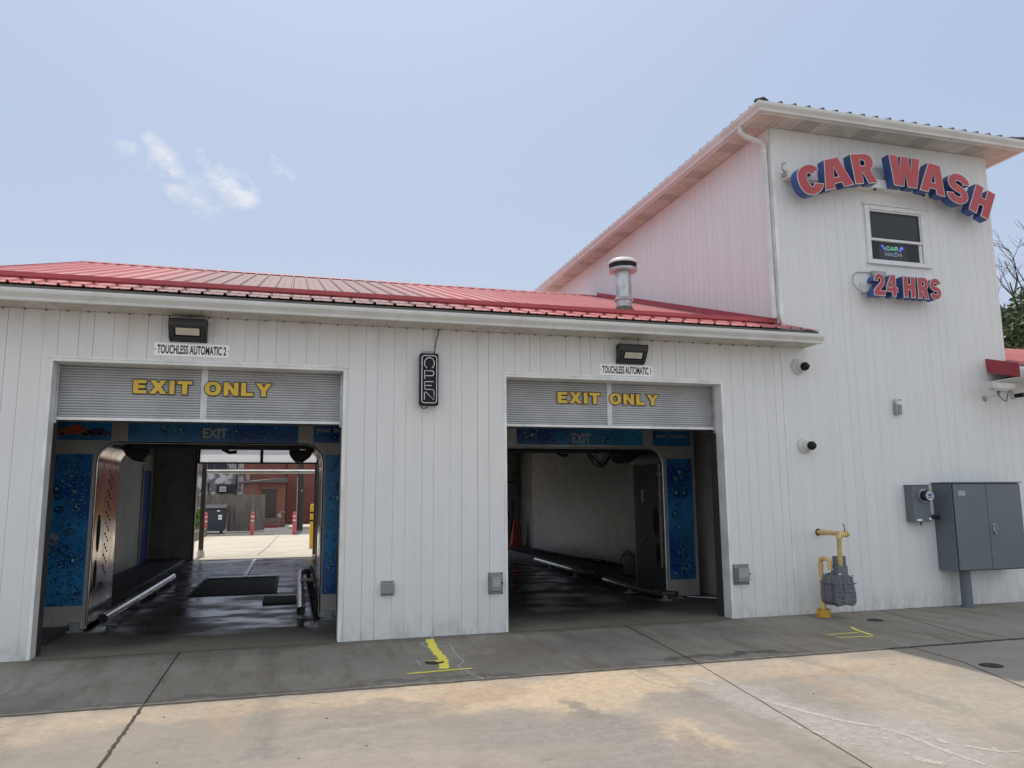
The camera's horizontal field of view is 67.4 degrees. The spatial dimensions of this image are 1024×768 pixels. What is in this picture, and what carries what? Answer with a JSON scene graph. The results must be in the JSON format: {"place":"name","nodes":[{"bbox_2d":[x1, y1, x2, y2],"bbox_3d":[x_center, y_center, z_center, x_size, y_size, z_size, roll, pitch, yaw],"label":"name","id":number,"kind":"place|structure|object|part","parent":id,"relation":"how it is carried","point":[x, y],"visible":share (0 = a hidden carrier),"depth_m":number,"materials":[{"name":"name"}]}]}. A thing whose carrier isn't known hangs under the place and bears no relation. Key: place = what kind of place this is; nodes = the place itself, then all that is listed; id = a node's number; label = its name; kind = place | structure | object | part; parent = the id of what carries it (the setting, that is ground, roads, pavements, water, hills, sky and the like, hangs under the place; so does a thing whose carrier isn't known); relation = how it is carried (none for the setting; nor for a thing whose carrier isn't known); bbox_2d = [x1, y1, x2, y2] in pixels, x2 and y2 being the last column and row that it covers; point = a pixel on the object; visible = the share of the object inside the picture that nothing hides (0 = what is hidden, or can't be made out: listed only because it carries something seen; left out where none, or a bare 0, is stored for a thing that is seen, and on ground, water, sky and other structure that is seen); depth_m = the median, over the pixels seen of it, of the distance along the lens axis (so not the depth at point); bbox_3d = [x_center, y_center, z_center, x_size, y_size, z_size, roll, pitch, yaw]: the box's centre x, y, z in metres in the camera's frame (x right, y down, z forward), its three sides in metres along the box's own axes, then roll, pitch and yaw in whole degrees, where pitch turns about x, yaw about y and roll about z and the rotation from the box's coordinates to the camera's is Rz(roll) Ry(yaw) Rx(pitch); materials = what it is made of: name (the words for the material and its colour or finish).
{"place":"outdoors","nodes":[
{"label":"outdoors","id":0,"kind":"place"},
{"bbox_2d":[194,528,207,541],"bbox_3d":[-14.691,5.966,30.119,4.650,0.340,5.200,2,-9,-16],"label":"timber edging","id":1,"kind":"object","parent":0,"point":[197,534],"visible":0.2,"depth_m":30.05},
{"bbox_2d":[197,464,243,520],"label":"painted brick building","id":2,"kind":"structure","parent":0,"point":[222,484],"depth_m":49.78,"materials":[{"name":"grey brick"}]},
{"bbox_2d":[207,464,213,469],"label":"window","id":3,"kind":"structure","parent":2,"relation":"in","point":[210,466],"depth_m":49.69,"materials":[{"name":"grey glass"}]},
{"bbox_2d":[215,464,226,469],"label":"window","id":4,"kind":"structure","parent":2,"relation":"in","point":[217,466],"depth_m":49.84,"materials":[{"name":"grey glass"}]},
{"bbox_2d":[216,484,234,493],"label":"window","id":5,"kind":"structure","parent":2,"relation":"in","point":[230,488],"depth_m":49.76,"materials":[{"name":"glass"}]},
{"bbox_2d":[210,534,273,535],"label":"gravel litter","id":6,"kind":"object","parent":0,"point":[239,535],"visible":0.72,"depth_m":33.65,"materials":[{"name":"grey gravel"}]},
{"bbox_2d":[250,512,254,534],"bbox_3d":[-11.459,6.154,33.869,0.157,1.000,0.155,2,-9,-16],"label":"bollard","id":7,"kind":"object","parent":6,"relation":"on","point":[252,524],"visible":0.99,"depth_m":33.81,"materials":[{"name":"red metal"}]},
{"bbox_2d":[198,523,309,536],"bbox_3d":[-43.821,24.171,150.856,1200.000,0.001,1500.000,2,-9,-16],"label":"ground","id":8,"kind":"structure","parent":0,"point":[282,530],"depth_m":37.46,"materials":[{"name":"concrete"}]},
{"bbox_2d":[204,512,207,527],"bbox_3d":[-13.431,6.135,33.615,0.157,1.000,0.155,2,-9,-16],"label":"bollard","id":9,"kind":"object","parent":8,"relation":"on","point":[206,518],"visible":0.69,"depth_m":33.58,"materials":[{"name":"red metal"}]},
{"bbox_2d":[195,494,227,529],"bbox_3d":[-15.921,6.625,39.743,2.402,1.796,0.077,2,-9,-14],"label":"wooden fence","id":10,"kind":"object","parent":8,"relation":"on","point":[219,500],"visible":0.2,"depth_m":39.90,"materials":[{"name":"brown wood"}]},
{"bbox_2d":[199,505,227,532],"bbox_3d":[-14.243,6.415,36.541,1.220,1.310,1.350,2,-9,-16],"label":"dumpster","id":11,"kind":"object","parent":8,"relation":"on","point":[217,516],"visible":0.77,"depth_m":36.04,"materials":[{"name":"paint"}]},
{"bbox_2d":[227,494,265,530],"bbox_3d":[-12.841,6.307,37.701,0.926,1.776,1.984,-8,-11,43],"label":"wooden fence","id":12,"kind":"object","parent":8,"relation":"on","point":[239,514],"visible":0.91,"depth_m":37.35,"materials":[{"name":"grey wood"}]},
{"bbox_2d":[239,478,287,526],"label":"brick annex","id":13,"kind":"object","parent":8,"relation":"on","point":[273,491],"visible":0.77,"depth_m":44.68,"materials":[{"name":"red brick"}]},
{"bbox_2d":[262,489,276,517],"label":"door","id":14,"kind":"structure","parent":13,"relation":"in","point":[271,494],"depth_m":44.52,"materials":[{"name":"brown wood"}]},
{"bbox_2d":[292,511,295,533],"bbox_3d":[-9.654,6.160,34.024,0.157,1.000,0.155,2,-9,-16],"label":"bollard","id":15,"kind":"object","parent":8,"relation":"on","point":[294,524],"visible":1,"depth_m":33.96,"materials":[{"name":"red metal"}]},
{"bbox_2d":[296,464,303,530],"bbox_3d":[-10.546,2.289,38.580,0.345,10.002,0.355,2,-9,-16],"label":"utility pole","id":16,"kind":"object","parent":8,"relation":"on","point":[299,504],"visible":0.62,"depth_m":37.95,"materials":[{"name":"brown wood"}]},
{"bbox_2d":[534,97,1023,614],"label":"car wash tower","id":17,"kind":"structure","parent":8,"relation":"on","point":[728,219],"depth_m":11.12,"materials":[{"name":"white metal"}]},
{"bbox_2d":[791,359,809,373],"bbox_3d":[3.961,-0.247,10.490,0.216,0.216,0.174,2,-9,-16],"label":"dome camera","id":18,"kind":"object","parent":17,"relation":"attached to","point":[798,366],"visible":1,"depth_m":10.49,"materials":[{"name":"white plastic"}]},
{"bbox_2d":[798,437,816,452],"bbox_3d":[3.994,0.822,10.340,0.216,0.216,0.174,2,-9,-16],"label":"dome camera","id":19,"kind":"object","parent":17,"relation":"attached to","point":[806,445],"visible":1,"depth_m":10.34,"materials":[{"name":"white plastic"}]},
{"bbox_2d":[815,523,856,617],"bbox_3d":[4.114,2.396,9.908,0.349,1.189,0.611,2,-9,-16],"label":"gas meter","id":20,"kind":"object","parent":17,"relation":"attached to","point":[837,586],"visible":1,"depth_m":9.71,"materials":[{"name":"yellow paint"}]},
{"bbox_2d":[781,153,995,222],"bbox_3d":[5.568,-2.913,11.292,3.615,0.847,0.293,2,-9,-16],"label":"car wash sign","id":21,"kind":"object","parent":17,"relation":"attached to","point":[904,175],"visible":1,"depth_m":11.24,"materials":[{"name":"red plastic"}]},
{"bbox_2d":[878,244,907,261],"bbox_3d":[5.692,-1.951,11.453,0.500,0.250,0.015,2,-9,-16],"label":"led window sign","id":22,"kind":"object","parent":17,"relation":"attached to","point":[893,252],"visible":0.99,"depth_m":11.45,"materials":[{"name":"multicoloured"}]},
{"bbox_2d":[853,271,941,301],"bbox_3d":[5.550,-1.429,11.084,1.351,0.428,0.258,2,-9,-16],"label":"opening hours sign","id":23,"kind":"object","parent":17,"relation":"attached to","point":[878,284],"visible":1,"depth_m":10.99,"materials":[{"name":"red plastic"}]},
{"bbox_2d":[893,399,901,414],"bbox_3d":[5.473,0.324,10.897,0.094,0.220,0.071,2,-9,-16],"label":"conduit box","id":24,"kind":"object","parent":17,"relation":"attached to","point":[897,408],"visible":1,"depth_m":10.87,"materials":[{"name":"metal"}]},
{"bbox_3d":[5.701,-2.191,11.378,1.160,0.927,0.080,2,-9,-16],"label":"window frame","id":25,"kind":"part","parent":17,"relation":"part of","materials":[{"name":"white plastic"}]},
{"bbox_2d":[903,485,939,524],"bbox_3d":[5.770,1.682,10.674,0.490,0.554,0.274,2,-9,-16],"label":"electric meter","id":26,"kind":"object","parent":17,"relation":"attached to","point":[918,498],"visible":1,"depth_m":10.63,"materials":[{"name":"grey metal"}]},
{"bbox_2d":[931,482,1023,607],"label":"electrical cabinet","id":27,"kind":"object","parent":17,"relation":"attached to","point":[979,526],"visible":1,"depth_m":10.64,"materials":[{"name":"grey metal"}]},
{"bbox_3d":[6.349,1.966,10.581,0.560,1.163,0.022,2,-9,-16],"label":"door","id":28,"kind":"part","parent":27,"relation":"part of","materials":[{"name":"grey metal"}]},
{"bbox_3d":[6.925,1.981,10.719,0.610,1.163,0.074,2,-9,-16],"label":"door","id":29,"kind":"part","parent":27,"relation":"part of","materials":[{"name":"grey metal"}]},
{"bbox_2d":[982,382,1016,401],"bbox_3d":[7.179,0.131,11.266,0.703,0.260,0.370,2,-9,-16],"label":"security camera","id":30,"kind":"object","parent":17,"relation":"attached to","point":[999,387],"visible":1,"depth_m":11.09,"materials":[{"name":"plastic"}]},
{"bbox_2d":[986,348,1023,524],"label":"annex building","id":31,"kind":"structure","parent":8,"relation":"on","point":[1011,367],"depth_m":11.45,"materials":[{"name":"white metal"}]},
{"bbox_2d":[1010,390,1023,399],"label":"security camera","id":32,"kind":"object","parent":31,"relation":"attached to","point":[1013,396],"visible":0.86,"depth_m":11.49,"materials":[{"name":"black plastic"}]},
{"bbox_2d":[194,534,314,559],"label":"pavement","id":33,"kind":"structure","parent":0,"point":[232,547],"depth_m":25.26,"materials":[{"name":"concrete"}]},
{"bbox_2d":[195,507,199,527],"bbox_3d":[-13.362,5.488,31.049,1.406,1.448,1.357,-7,-10,36],"label":"garden shrub","id":34,"kind":"object","parent":33,"relation":"on","point":[197,515],"visible":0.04,"depth_m":31.08,"materials":[{"name":"green plant"}]},
{"bbox_2d":[196,464,317,557],"bbox_3d":[-7.106,3.514,21.536,3.160,2.560,0.220,2,-9,-16],"label":"height bar portal","id":35,"kind":"object","parent":33,"relation":"on","point":[200,551],"visible":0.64,"depth_m":21.43,"materials":[{"name":"brown paint"}]},
{"bbox_2d":[309,504,313,547],"bbox_3d":[-6.457,4.567,24.723,0.126,1.390,0.124,2,-9,-16],"label":"bollard","id":36,"kind":"object","parent":33,"relation":"on","point":[311,527],"visible":0.87,"depth_m":24.67,"materials":[{"name":"yellow metal"}]},
{"bbox_2d":[0,537,1022,767],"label":"pavement joints","id":37,"kind":"object","parent":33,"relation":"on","point":[114,745],"visible":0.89,"depth_m":6.41,"materials":[{"name":"grey concrete"}]},
{"bbox_2d":[265,524,277,526],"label":"wooden pallet","id":38,"kind":"object","parent":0,"point":[271,525],"visible":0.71,"depth_m":42.88,"materials":[{"name":"red wood"}]},
{"bbox_2d":[243,464,314,522],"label":"brick building","id":39,"kind":"structure","parent":0,"point":[291,496],"depth_m":50.42,"materials":[{"name":"brick"}]},
{"bbox_2d":[287,524,309,528],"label":"concrete island","id":40,"kind":"structure","parent":0,"point":[306,526],"depth_m":40.55,"materials":[{"name":"white concrete"}]},
{"bbox_2d":[31,556,730,659],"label":"bay floor","id":41,"kind":"structure","parent":0,"point":[173,618],"depth_m":10.51,"materials":[{"name":"concrete"}]},
{"bbox_2d":[98,574,175,625],"bbox_3d":[-5.760,3.318,12.068,0.205,0.170,5.401,2,-9,-15],"label":"guide rail","id":42,"kind":"object","parent":41,"relation":"on","point":[107,616],"visible":1,"depth_m":11.06,"materials":[{"name":"metal"}]},
{"bbox_2d":[43,397,341,632],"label":"wash arch","id":43,"kind":"structure","parent":41,"relation":"on","point":[81,550],"depth_m":9.87,"materials":[{"name":"blue metal"}]},
{"bbox_2d":[187,576,278,596],"bbox_3d":[-4.992,3.668,13.979,1.400,0.020,2.810,2,-9,-16],"label":"floor grating","id":44,"kind":"object","parent":41,"relation":"on","point":[236,586],"visible":1,"depth_m":13.81,"materials":[{"name":"metal"}]},
{"bbox_2d":[208,574,276,577],"bbox_3d":[-5.414,3.881,15.434,1.300,0.030,0.230,2,-9,-16],"label":"floor plate","id":45,"kind":"object","parent":41,"relation":"on","point":[242,576],"visible":0.71,"depth_m":15.39,"materials":[{"name":"metal"}]},
{"bbox_2d":[243,559,255,576],"bbox_3d":[-5.984,4.193,17.542,0.070,0.035,4.620,2,-9,-16],"label":"floor conduit","id":46,"kind":"object","parent":41,"relation":"on","point":[248,570],"visible":1,"depth_m":17.07,"materials":[{"name":"metal"}]},
{"bbox_2d":[262,595,295,604],"bbox_3d":[-3.603,3.344,11.901,0.490,0.028,0.800,2,-9,-16],"label":"floor plate","id":47,"kind":"object","parent":41,"relation":"on","point":[284,599],"visible":1,"depth_m":11.79,"materials":[{"name":"metal"}]},
{"bbox_2d":[293,568,313,618],"bbox_3d":[-3.511,3.400,12.764,0.348,0.170,5.808,1,-9,-14],"label":"guide rail","id":48,"kind":"object","parent":41,"relation":"on","point":[301,600],"visible":0.84,"depth_m":11.39,"materials":[{"name":"metal"}]},
{"bbox_2d":[300,566,317,612],"bbox_3d":[-3.387,3.361,12.750,0.252,0.242,5.200,2,-9,-16],"label":"rail bracket set","id":49,"kind":"object","parent":41,"relation":"on","point":[309,579],"visible":0.85,"depth_m":12.66,"materials":[{"name":"metal"}]},
{"bbox_2d":[0,261,824,661],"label":"car wash bay building","id":50,"kind":"structure","parent":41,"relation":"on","point":[424,507],"depth_m":9.06,"materials":[{"name":"white metal"}]},
{"bbox_3d":[-8.956,3.253,18.750,0.070,2.260,1.050,2,-9,-16],"label":"side door","id":51,"kind":"part","parent":50,"relation":"part of","materials":[{"name":"blue paint"}]},
{"bbox_2d":[168,317,207,342],"bbox_3d":[-3.535,-0.590,8.374,0.394,0.246,0.176,2,-9,-16],"label":"wall light","id":52,"kind":"object","parent":50,"relation":"attached to","point":[187,330],"visible":1,"depth_m":8.33,"materials":[{"name":"brown metal"}]},
{"bbox_2d":[154,342,229,357],"bbox_3d":[-3.513,-0.370,8.425,0.768,0.144,0.012,2,-9,-16],"label":"bay number sign","id":53,"kind":"object","parent":50,"relation":"attached to","point":[191,350],"visible":1,"depth_m":8.42,"materials":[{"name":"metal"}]},
{"bbox_2d":[381,581,393,595],"bbox_3d":[-1.395,2.296,8.613,0.145,0.162,0.065,2,-9,-16],"label":"junction box","id":54,"kind":"object","parent":50,"relation":"attached to","point":[387,588],"visible":1,"depth_m":8.59,"materials":[{"name":"grey metal"}]},
{"bbox_2d":[419,329,438,408],"bbox_3d":[-0.979,-0.186,9.076,0.238,0.976,0.120,2,-9,-16],"label":"open sign","id":55,"kind":"object","parent":50,"relation":"hanging from","point":[428,376],"visible":1,"depth_m":9.01,"materials":[{"name":"black plastic"}]},
{"bbox_2d":[488,572,502,594],"bbox_3d":[-0.180,2.327,8.939,0.178,0.250,0.107,2,-9,-16],"label":"junction box","id":56,"kind":"object","parent":50,"relation":"attached to","point":[495,582],"visible":1,"depth_m":8.94,"materials":[{"name":"metal"}]},
{"bbox_2d":[507,482,516,529],"bbox_3d":[-0.242,3.547,22.328,0.760,1.402,0.169,2,-9,-16],"label":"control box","id":57,"kind":"object","parent":50,"relation":"attached to","point":[511,490],"visible":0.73,"depth_m":22.37,"materials":[{"name":"black plastic"}]},
{"bbox_2d":[508,518,523,546],"bbox_3d":[0.093,4.199,21.734,0.400,0.789,0.400,2,-9,-16],"label":"traffic cone","id":58,"kind":"object","parent":50,"relation":"on","point":[515,541],"visible":0.94,"depth_m":21.63,"materials":[{"name":"orange plastic"}]},
{"bbox_2d":[608,257,636,309],"bbox_3d":[1.673,-1.456,11.519,0.440,0.863,0.440,2,-9,-16],"label":"roof vent","id":59,"kind":"object","parent":50,"relation":"on","point":[622,270],"visible":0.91,"depth_m":11.41,"materials":[{"name":"metal"}]},
{"bbox_2d":[599,364,652,376],"bbox_3d":[1.471,-0.174,9.842,0.745,0.142,0.012,2,-9,-16],"label":"bay number sign","id":60,"kind":"object","parent":50,"relation":"attached to","point":[625,370],"visible":1,"depth_m":9.84,"materials":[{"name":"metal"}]},
{"bbox_2d":[620,550,631,567],"bbox_3d":[2.182,3.251,14.172,0.096,0.355,0.746,2,-9,-16],"label":"hose loop","id":61,"kind":"object","parent":50,"relation":"on","point":[622,556],"visible":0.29,"depth_m":14.39,"materials":[{"name":"black rubber"}]},
{"bbox_2d":[616,343,648,364],"bbox_3d":[1.536,-0.385,9.815,0.394,0.246,0.176,2,-9,-16],"label":"wall light","id":62,"kind":"object","parent":50,"relation":"attached to","point":[633,354],"visible":1,"depth_m":9.77,"materials":[{"name":"brown metal"}]},
{"bbox_2d":[732,564,750,584],"bbox_3d":[2.962,2.445,9.833,0.230,0.260,0.107,2,-9,-16],"label":"electrical box","id":63,"kind":"object","parent":50,"relation":"attached to","point":[741,574],"visible":1,"depth_m":9.80,"materials":[{"name":"metal"}]},
{"bbox_2d":[534,557,596,576],"bbox_3d":[0.995,3.827,15.970,0.230,0.175,3.566,2,-9,-16],"label":"guide rail","id":64,"kind":"object","parent":41,"relation":"on","point":[570,568],"visible":1,"depth_m":15.36,"materials":[{"name":"metal"}]},
{"bbox_2d":[507,428,699,598],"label":"wash arch","id":65,"kind":"structure","parent":41,"relation":"on","point":[666,539],"depth_m":12.09,"materials":[{"name":"blue metal"}]},
{"bbox_2d":[587,453,610,467],"bbox_3d":[1.521,1.296,13.168,0.549,0.295,0.028,2,-9,-16],"label":"hanging hose","id":66,"kind":"object","parent":65,"relation":"hanging from","point":[606,461],"visible":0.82,"depth_m":13.14,"materials":[{"name":"black rubber"}]},
{"bbox_2d":[602,577,677,600],"bbox_3d":[1.960,3.324,12.499,0.294,0.145,2.342,3,-9,-21],"label":"guide rail","id":67,"kind":"object","parent":41,"relation":"on","point":[665,594],"visible":1,"depth_m":11.97,"materials":[{"name":"metal"}]},
{"bbox_2d":[687,595,716,598],"bbox_3d":[2.998,3.232,11.613,0.682,0.034,0.050,-4,-9,20],"label":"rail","id":68,"kind":"object","parent":41,"relation":"on","point":[702,597],"visible":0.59,"depth_m":11.64,"materials":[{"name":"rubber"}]},
{"bbox_2d":[0,639,1023,767],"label":"front pavement","id":69,"kind":"structure","parent":0,"point":[626,718],"depth_m":5.35,"materials":[{"name":"beige concrete"}]},
{"bbox_2d":[518,656,1022,766],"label":"pavement scuffs","id":70,"kind":"object","parent":69,"relation":"on","point":[917,758],"visible":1,"depth_m":5.01,"materials":[{"name":"beige"}]},
{"bbox_2d":[978,663,1003,667],"bbox_3d":[4.363,2.560,6.987,0.201,0.010,0.201,2,-9,-16],"label":"drain cover","id":71,"kind":"object","parent":69,"relation":"on","point":[991,665],"visible":1,"depth_m":6.97,"materials":[{"name":"metal"}]},
{"bbox_2d":[0,601,1023,716],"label":"apron","id":72,"kind":"object","parent":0,"point":[39,686],"visible":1,"depth_m":7.62,"materials":[{"name":"grey concrete"}]},
{"bbox_2d":[425,660,443,664],"bbox_3d":[-0.741,2.658,7.343,0.189,0.012,0.189,2,-9,-16],"label":"drain cover","id":73,"kind":"object","parent":72,"relation":"on","point":[432,662],"visible":1,"depth_m":7.31,"materials":[{"name":"metal"}]},
{"bbox_2d":[406,639,471,673],"bbox_3d":[-0.863,2.716,7.711,0.702,0.001,1.645,2,-9,-16],"label":"utility marking","id":74,"kind":"object","parent":72,"relation":"on","point":[433,646],"visible":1,"depth_m":7.55,"materials":[{"name":"yellow paint"}]},
{"bbox_2d":[0,605,1023,767],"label":"hairline cracks","id":75,"kind":"object","parent":72,"relation":"on","point":[450,681],"visible":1,"depth_m":6.87,"materials":[{"name":"grey concrete"}]},
{"bbox_2d":[415,623,908,678],"bbox_3d":[1.491,2.774,8.248,5.147,0.001,2.163,2,-9,-16],"label":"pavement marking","id":76,"kind":"object","parent":72,"relation":"on","point":[482,678],"visible":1,"depth_m":7.82,"materials":[{"name":"grey"}]},
{"bbox_2d":[825,626,873,637],"bbox_3d":[3.786,2.821,8.715,0.675,0.001,0.655,2,-9,-16],"label":"utility marking","id":77,"kind":"object","parent":72,"relation":"on","point":[854,632],"visible":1,"depth_m":8.63,"materials":[{"name":"yellow paint"}]},
{"bbox_2d":[867,619,883,621],"bbox_3d":[4.517,2.934,9.542,0.201,0.010,0.201,2,-9,-16],"label":"drain cover","id":78,"kind":"object","parent":72,"relation":"on","point":[877,620],"visible":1,"depth_m":9.50,"materials":[{"name":"metal"}]},
{"bbox_2d":[0,0,1023,311],"label":"sky","id":79,"kind":"structure","parent":0,"point":[467,143],"materials":[{"name":"blue"}]},
{"bbox_2d":[513,547,623,566],"bbox_3d":[1.261,3.871,17.199,0.272,0.073,7.316,3,-9,-21],"label":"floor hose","id":80,"kind":"object","parent":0,"point":[577,558],"visible":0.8,"depth_m":16.68,"materials":[{"name":"black rubber"}]},
{"bbox_2d":[624,553,635,576],"bbox_3d":[2.250,3.115,13.457,0.400,0.489,0.535,2,-9,-16],"label":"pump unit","id":81,"kind":"object","parent":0,"point":[629,564],"visible":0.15,"depth_m":13.40,"materials":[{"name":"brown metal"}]},
{"bbox_2d":[993,220,1023,348],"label":"broadleaf tree","id":82,"kind":"object","parent":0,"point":[1012,319],"visible":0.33,"depth_m":37.70,"materials":[{"name":"green plant"}]}
]}

